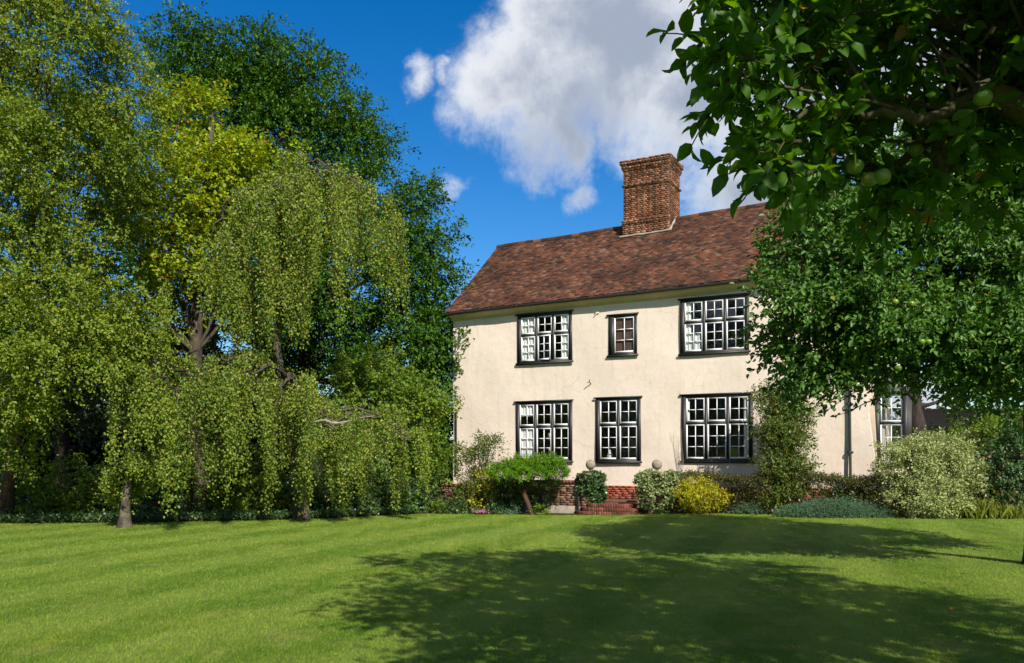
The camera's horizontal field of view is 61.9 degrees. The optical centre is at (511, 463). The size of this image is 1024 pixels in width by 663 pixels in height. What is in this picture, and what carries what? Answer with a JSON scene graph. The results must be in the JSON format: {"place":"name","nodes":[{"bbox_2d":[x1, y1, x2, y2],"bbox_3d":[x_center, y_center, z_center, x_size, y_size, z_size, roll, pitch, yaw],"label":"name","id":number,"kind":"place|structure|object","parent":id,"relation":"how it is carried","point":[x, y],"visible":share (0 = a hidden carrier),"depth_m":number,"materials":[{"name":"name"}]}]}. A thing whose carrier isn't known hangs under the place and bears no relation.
{"place":"outdoors","nodes":[
{"label":"outdoors","id":0,"kind":"place"},
{"bbox_2d":[2,486,410,522],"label":"woodland floor","id":1,"kind":"structure","parent":0,"point":[350,515],"depth_m":24.67,"materials":[{"name":"soil"}]},
{"bbox_2d":[0,450,39,513],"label":"woodland bush","id":2,"kind":"object","parent":1,"relation":"on","point":[1,479],"visible":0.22,"depth_m":24.59,"materials":[{"name":"green plant"}]},
{"bbox_2d":[0,320,78,497],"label":"evergreen tree","id":3,"kind":"object","parent":1,"relation":"on","point":[4,384],"visible":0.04,"depth_m":35.55,"materials":[{"name":"green plant"}]},
{"bbox_2d":[0,466,85,520],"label":"woodland bush","id":4,"kind":"object","parent":1,"relation":"on","point":[25,508],"visible":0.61,"depth_m":23.75,"materials":[{"name":"green plant"}]},
{"bbox_2d":[2,313,131,497],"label":"woodland tree","id":5,"kind":"object","parent":1,"relation":"on","point":[60,449],"visible":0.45,"depth_m":27.63,"materials":[{"name":"green plant"}]},
{"bbox_2d":[33,449,118,519],"bbox_3d":[-12.456,0.843,24.535,2.091,2.495,2.255,0,0,0],"label":"woodland bush","id":6,"kind":"object","parent":1,"relation":"on","point":[83,479],"visible":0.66,"depth_m":24.23,"materials":[{"name":"green plant"}]},
{"bbox_2d":[0,311,153,500],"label":"evergreen tree","id":7,"kind":"object","parent":1,"relation":"on","point":[73,445],"visible":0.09,"depth_m":36.23,"materials":[{"name":"green plant"}]},
{"bbox_2d":[0,0,194,520],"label":"leaning tree","id":8,"kind":"object","parent":1,"relation":"on","point":[35,200],"visible":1,"depth_m":20.74,"materials":[{"name":"green plant"}]},
{"bbox_2d":[54,455,151,512],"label":"woodland bush","id":9,"kind":"object","parent":1,"relation":"on","point":[97,506],"visible":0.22,"depth_m":25.58,"materials":[{"name":"green plant"}]},
{"bbox_2d":[0,64,289,499],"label":"ash tree","id":10,"kind":"object","parent":1,"relation":"on","point":[177,347],"visible":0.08,"depth_m":29.64,"materials":[{"name":"green plant"}]},
{"bbox_2d":[71,312,238,499],"bbox_3d":[-15.490,-1.916,38.727,9.286,11.569,7.688,0,0,0],"label":"evergreen tree","id":11,"kind":"object","parent":1,"relation":"on","point":[100,436],"visible":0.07,"depth_m":36.70,"materials":[{"name":"green plant"}]},
{"bbox_2d":[114,473,210,513],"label":"woodland bush","id":12,"kind":"object","parent":1,"relation":"on","point":[157,505],"visible":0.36,"depth_m":25.16,"materials":[{"name":"green plant"}]},
{"bbox_2d":[57,72,329,510],"bbox_3d":[-9.570,-5.040,25.625,8.165,13.779,4.552,0,0,0],"label":"maple tree","id":13,"kind":"object","parent":1,"relation":"on","point":[245,166],"visible":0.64,"depth_m":25.12,"materials":[{"name":"green plant"}]},
{"bbox_2d":[0,503,421,522],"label":"ground ivy","id":14,"kind":"object","parent":1,"relation":"on","point":[156,514],"visible":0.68,"depth_m":23.86,"materials":[{"name":"green plant"}]},
{"bbox_2d":[161,442,261,510],"bbox_3d":[-9.073,0.532,26.502,3.136,2.976,3.084,0,0,0],"label":"woodland bush","id":15,"kind":"object","parent":1,"relation":"on","point":[213,502],"visible":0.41,"depth_m":25.92,"materials":[{"name":"green plant"}]},
{"bbox_2d":[144,312,281,503],"bbox_3d":[-10.167,-1.559,29.107,4.636,6.779,3.362,0,0,-22],"label":"woodland tree","id":16,"kind":"object","parent":1,"relation":"on","point":[213,345],"visible":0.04,"depth_m":28.48,"materials":[{"name":"green plant"}]},
{"bbox_2d":[212,443,293,516],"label":"woodland bush","id":17,"kind":"object","parent":1,"relation":"on","point":[282,476],"visible":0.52,"depth_m":25.98,"materials":[{"name":"green plant"}]},
{"bbox_2d":[178,325,349,500],"bbox_3d":[-10.825,-1.322,37.836,9.323,11.036,7.768,0,0,0],"label":"evergreen tree","id":18,"kind":"object","parent":1,"relation":"on","point":[255,440],"visible":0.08,"depth_m":36.14,"materials":[{"name":"green plant"}]},
{"bbox_2d":[153,142,433,519],"bbox_3d":[-5.742,-3.466,23.307,7.095,10.212,4.899,0,0,-35],"label":"weeping birch","id":19,"kind":"object","parent":1,"relation":"on","point":[293,206],"visible":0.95,"depth_m":22.74,"materials":[{"name":"green plant"}]},
{"bbox_2d":[208,232,238,252],"bbox_3d":[-7.427,-5.744,22.434,0.517,0.647,1.066,0,0,30],"label":"dead bough","id":20,"kind":"object","parent":19,"relation":"attached to","point":[225,244],"visible":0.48,"depth_m":22.42,"materials":[{"name":"grey wood"}]},
{"bbox_2d":[313,416,371,428],"bbox_3d":[-4.383,-1.070,22.127,1.582,0.366,0.473,0,0,-3],"label":"dead bough","id":21,"kind":"object","parent":19,"relation":"attached to","point":[331,422],"visible":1,"depth_m":21.97,"materials":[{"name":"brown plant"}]},
{"bbox_2d":[124,0,478,500],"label":"robinia tree","id":22,"kind":"object","parent":1,"relation":"on","point":[264,102],"visible":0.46,"depth_m":32.75,"materials":[{"name":"green plant"}]},
{"bbox_2d":[260,450,369,513],"bbox_3d":[-6.358,0.759,26.897,3.250,2.752,3.123,0,0,-31],"label":"woodland bush","id":23,"kind":"object","parent":1,"relation":"on","point":[320,501],"visible":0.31,"depth_m":26.44,"materials":[{"name":"green plant"}]},
{"bbox_2d":[294,337,464,508],"bbox_3d":[-4.550,-1.212,28.332,6.211,6.113,3.945,0,0,12],"label":"hazel tree","id":24,"kind":"object","parent":1,"relation":"on","point":[360,381],"visible":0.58,"depth_m":27.93,"materials":[{"name":"green plant"}]},
{"bbox_2d":[335,457,425,514],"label":"woodland bush","id":25,"kind":"object","parent":1,"relation":"on","point":[387,492],"visible":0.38,"depth_m":27.07,"materials":[{"name":"green plant"}]},
{"bbox_2d":[379,467,454,512],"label":"woodland bush","id":26,"kind":"object","parent":1,"relation":"on","point":[432,495],"visible":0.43,"depth_m":27.65,"materials":[{"name":"green plant"}]},
{"bbox_2d":[0,0,1022,457],"label":"sky","id":27,"kind":"structure","parent":0,"point":[531,110],"materials":[{"name":"blue"}]},
{"bbox_2d":[0,472,1023,662],"bbox_3d":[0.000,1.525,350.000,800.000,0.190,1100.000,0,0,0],"label":"lawn","id":28,"kind":"structure","parent":0,"point":[542,533],"depth_m":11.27,"materials":[{"name":"green plant"}]},
{"bbox_2d":[80,336,242,527],"bbox_3d":[-8.631,-0.769,21.183,4.009,4.750,3.215,0,0,44],"label":"weeping birch","id":29,"kind":"object","parent":28,"relation":"on","point":[153,396],"visible":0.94,"depth_m":20.71,"materials":[{"name":"green plant"}]},
{"bbox_2d":[378,484,474,509],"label":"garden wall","id":30,"kind":"structure","parent":28,"relation":"on","point":[448,492],"depth_m":29.13,"materials":[{"name":"brick"}]},
{"bbox_2d":[476,479,580,513],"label":"garden wall","id":31,"kind":"structure","parent":28,"relation":"on","point":[567,494],"depth_m":26.84,"materials":[{"name":"brick"}]},
{"bbox_2d":[154,397,968,477],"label":"wood","id":32,"kind":"object","parent":28,"relation":"on","point":[897,413],"depth_m":97.20,"materials":[{"name":"green plant"}]},
{"bbox_2d":[445,153,913,512],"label":"house","id":33,"kind":"structure","parent":28,"relation":"on","point":[617,355],"depth_m":28.84,"materials":[{"name":"paint"}]},
{"bbox_2d":[514,399,573,462],"bbox_3d":[1.261,-1.098,29.804,2.280,2.155,0.846,0,0,28],"label":"window","id":34,"kind":"structure","parent":33,"relation":"in","point":[527,438],"depth_m":29.60,"materials":[{"name":"white paint"}]},
{"bbox_2d":[515,309,573,365],"bbox_3d":[1.122,-4.322,29.472,2.220,1.785,0.271,0,0,28],"label":"window","id":35,"kind":"structure","parent":33,"relation":"in","point":[528,334],"depth_m":29.48,"materials":[{"name":"white paint"}]},
{"bbox_2d":[593,396,642,462],"bbox_3d":[3.590,-1.103,28.374,1.710,2.205,0.470,0,0,28],"label":"window","id":36,"kind":"structure","parent":33,"relation":"in","point":[618,424],"depth_m":28.19,"materials":[{"name":"white paint"}]},
{"bbox_2d":[606,312,638,357],"bbox_3d":[3.672,-4.223,28.179,1.120,1.425,0.200,0,0,28],"label":"window","id":37,"kind":"structure","parent":33,"relation":"in","point":[623,326],"depth_m":28.17,"materials":[{"name":"white paint"}]},
{"bbox_2d":[678,292,750,355],"bbox_3d":[6.350,-4.327,26.779,2.300,1.835,0.200,0,0,28],"label":"window","id":38,"kind":"structure","parent":33,"relation":"in","point":[690,345],"depth_m":26.86,"materials":[{"name":"white paint"}]},
{"bbox_2d":[679,392,753,462],"bbox_3d":[6.421,-1.103,26.742,2.360,2.185,0.200,0,0,28],"label":"window","id":39,"kind":"structure","parent":33,"relation":"in","point":[748,443],"depth_m":26.67,"materials":[{"name":"white paint"}]},
{"bbox_2d":[418,500,1023,515],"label":"flower bed","id":40,"kind":"object","parent":28,"relation":"on","point":[589,514],"visible":0.09,"depth_m":26.16,"materials":[{"name":"soil"}]},
{"bbox_2d":[421,498,449,513],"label":"plant","id":41,"kind":"object","parent":40,"relation":"on","point":[432,509],"visible":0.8,"depth_m":27.15,"materials":[{"name":"green plant"}]},
{"bbox_2d":[442,497,471,513],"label":"plant","id":42,"kind":"object","parent":40,"relation":"on","point":[456,509],"visible":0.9,"depth_m":26.82,"materials":[{"name":"green plant"}]},
{"bbox_2d":[441,428,511,513],"bbox_3d":[-1.116,0.529,27.269,2.406,3.342,2.042,0,0,0],"label":"slender shrub","id":43,"kind":"object","parent":40,"relation":"on","point":[473,457],"visible":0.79,"depth_m":27.13,"materials":[{"name":"green plant"}]},
{"bbox_2d":[469,503,492,514],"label":"flowering plant","id":44,"kind":"object","parent":40,"relation":"on","point":[475,511],"visible":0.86,"depth_m":26.54,"materials":[{"name":"pink plant"}]},
{"bbox_2d":[464,460,499,513],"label":"golden shrub","id":45,"kind":"object","parent":40,"relation":"on","point":[482,500],"visible":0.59,"depth_m":26.92,"materials":[{"name":"yellow plant"}]},
{"bbox_2d":[484,501,508,514],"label":"plant","id":46,"kind":"object","parent":40,"relation":"on","point":[498,507],"visible":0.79,"depth_m":26.52,"materials":[{"name":"green plant"}]},
{"bbox_2d":[482,474,541,513],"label":"round shrub","id":47,"kind":"object","parent":40,"relation":"on","point":[513,499],"visible":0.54,"depth_m":26.82,"materials":[{"name":"green plant"}]},
{"bbox_2d":[500,503,523,514],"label":"plant","id":48,"kind":"object","parent":40,"relation":"on","point":[509,511],"visible":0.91,"depth_m":26.45,"materials":[{"name":"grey plant"}]},
{"bbox_2d":[484,451,572,514],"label":"clipped juniper","id":49,"kind":"object","parent":40,"relation":"on","point":[518,466],"visible":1,"depth_m":25.93,"materials":[{"name":"green plant"}]},
{"bbox_2d":[530,501,550,514],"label":"plant","id":50,"kind":"object","parent":40,"relation":"on","point":[539,510],"visible":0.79,"depth_m":26.21,"materials":[{"name":"green plant"}]},
{"bbox_2d":[528,480,560,512],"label":"round shrub","id":51,"kind":"object","parent":40,"relation":"on","point":[546,501],"visible":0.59,"depth_m":26.92,"materials":[{"name":"green plant"}]},
{"bbox_2d":[645,460,665,513],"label":"gate pier","id":52,"kind":"structure","parent":40,"relation":"on","point":[657,465],"depth_m":25.40,"materials":[{"name":"brick"}]},
{"bbox_2d":[632,467,687,513],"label":"variegated ivy","id":53,"kind":"object","parent":52,"relation":"attached to","point":[667,481],"visible":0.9,"depth_m":25.17,"materials":[{"name":"green plant"}]},
{"bbox_2d":[670,431,683,471],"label":"bare stems","id":54,"kind":"object","parent":53,"relation":"on","point":[679,469],"visible":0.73,"depth_m":25.71,"materials":[{"name":"beige plant"}]},
{"bbox_2d":[669,471,734,513],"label":"golden shrub","id":55,"kind":"object","parent":40,"relation":"on","point":[689,498],"visible":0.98,"depth_m":24.62,"materials":[{"name":"yellow plant"}]},
{"bbox_2d":[665,468,772,513],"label":"hedge","id":56,"kind":"object","parent":40,"relation":"on","point":[738,480],"visible":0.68,"depth_m":24.71,"materials":[{"name":"green plant"}]},
{"bbox_2d":[716,501,738,512],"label":"plant","id":57,"kind":"object","parent":40,"relation":"on","point":[728,510],"visible":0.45,"depth_m":24.93,"materials":[{"name":"green plant"}]},
{"bbox_2d":[730,497,773,514],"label":"creeping juniper","id":58,"kind":"object","parent":40,"relation":"on","point":[746,509],"visible":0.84,"depth_m":24.36,"materials":[{"name":"green plant"}]},
{"bbox_2d":[742,375,825,513],"bbox_3d":[7.841,-0.451,24.446,2.293,4.329,1.851,0,0,0],"label":"shrub","id":59,"kind":"object","parent":40,"relation":"on","point":[781,436],"visible":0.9,"depth_m":24.21,"materials":[{"name":"green plant"}]},
{"bbox_2d":[764,470,906,517],"bbox_3d":[9.011,0.858,23.860,3.709,1.404,1.198,0,0,28],"label":"hedge","id":60,"kind":"object","parent":40,"relation":"on","point":[854,481],"visible":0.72,"depth_m":23.57,"materials":[{"name":"green plant"}]},
{"bbox_2d":[813,472,880,513],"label":"green shrub","id":61,"kind":"object","parent":40,"relation":"on","point":[843,492],"visible":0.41,"depth_m":23.68,"materials":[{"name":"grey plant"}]},
{"bbox_2d":[909,237,1020,494],"bbox_3d":[14.674,-3.321,27.918,8.421,10.117,5.764,0,0,0],"label":"old tree","id":62,"kind":"object","parent":40,"relation":"on","point":[918,420],"depth_m":27.20,"materials":[{"name":"brown plant"}]},
{"bbox_2d":[947,403,1022,493],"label":"green shrub","id":63,"kind":"object","parent":40,"relation":"on","point":[992,422],"visible":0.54,"depth_m":24.62,"materials":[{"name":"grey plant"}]},
{"bbox_2d":[966,416,1023,507],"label":"dark bush","id":64,"kind":"object","parent":40,"relation":"on","point":[1010,474],"visible":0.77,"depth_m":23.15,"materials":[{"name":"green plant"}]},
{"bbox_2d":[604,499,864,513],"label":"terrace","id":65,"kind":"structure","parent":28,"relation":"on","point":[622,501],"depth_m":26.77,"materials":[{"name":"brick"}]},
{"bbox_2d":[575,503,646,514],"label":"garden steps","id":66,"kind":"structure","parent":65,"relation":"on","point":[606,509],"depth_m":25.73,"materials":[{"name":"brick"}]},
{"bbox_2d":[576,481,579,510],"bbox_3d":[2.054,1.100,26.441,0.100,1.100,0.100,0,0,28],"label":"gate post","id":67,"kind":"object","parent":66,"relation":"on","point":[577,496],"visible":0.79,"depth_m":26.41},
{"bbox_2d":[579,460,598,506],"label":"gate pier","id":68,"kind":"structure","parent":66,"relation":"on","point":[590,464],"depth_m":26.40,"materials":[{"name":"brick"}]},
{"bbox_2d":[573,468,608,502],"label":"ivy","id":69,"kind":"object","parent":68,"relation":"attached to","point":[601,495],"visible":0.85,"depth_m":26.26,"materials":[{"name":"green plant"}]},
{"bbox_2d":[646,0,1023,282],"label":"apple tree","id":70,"kind":"object","parent":28,"relation":"on","point":[825,48],"visible":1,"depth_m":4.05,"materials":[{"name":"green plant"}]},
{"bbox_2d":[771,494,901,517],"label":"creeping juniper","id":71,"kind":"object","parent":28,"relation":"on","point":[825,508],"visible":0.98,"depth_m":22.84,"materials":[{"name":"green plant"}]},
{"bbox_2d":[730,76,1023,563],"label":"fruit tree","id":72,"kind":"object","parent":28,"relation":"on","point":[952,325],"visible":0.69,"depth_m":12.08,"materials":[{"name":"green plant"}]},
{"bbox_2d":[890,416,900,441],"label":"distant bush","id":73,"kind":"object","parent":28,"relation":"on","point":[894,433],"visible":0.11,"depth_m":33.77,"materials":[{"name":"green plant"}]},
{"bbox_2d":[866,424,988,518],"bbox_3d":[11.165,0.329,22.980,3.070,2.775,2.644,0,0,0],"label":"variegated bush","id":74,"kind":"object","parent":28,"relation":"on","point":[926,500],"visible":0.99,"depth_m":22.58,"materials":[{"name":"green plant"}]},
{"bbox_2d":[936,507,957,518],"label":"plant","id":75,"kind":"object","parent":28,"relation":"on","point":[949,516],"visible":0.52,"depth_m":22.55,"materials":[{"name":"green plant"}]},
{"bbox_2d":[892,408,1022,495],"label":"outbuilding","id":76,"kind":"structure","parent":28,"relation":"on","point":[936,416],"depth_m":38.41,"materials":[{"name":"brick"}]},
{"bbox_2d":[927,394,1021,496],"bbox_3d":[18.351,-0.704,33.381,5.528,4.455,3.240,0,0,-36],"label":"distant bush","id":77,"kind":"object","parent":28,"relation":"on","point":[934,427],"visible":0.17,"depth_m":33.46,"materials":[{"name":"green plant"}]},
{"bbox_2d":[953,497,1012,518],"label":"grass tuft","id":78,"kind":"object","parent":28,"relation":"on","point":[983,508],"visible":0.85,"depth_m":22.33,"materials":[{"name":"green plant"}]},
{"bbox_2d":[962,462,1023,511],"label":"reddish shrub","id":79,"kind":"object","parent":28,"relation":"on","point":[985,491],"visible":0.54,"depth_m":22.67,"materials":[{"name":"green plant"}]},
{"bbox_2d":[992,503,1023,518],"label":"grass tuft","id":80,"kind":"object","parent":28,"relation":"on","point":[1013,512],"visible":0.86,"depth_m":22.26,"materials":[{"name":"green plant"}]}
]}

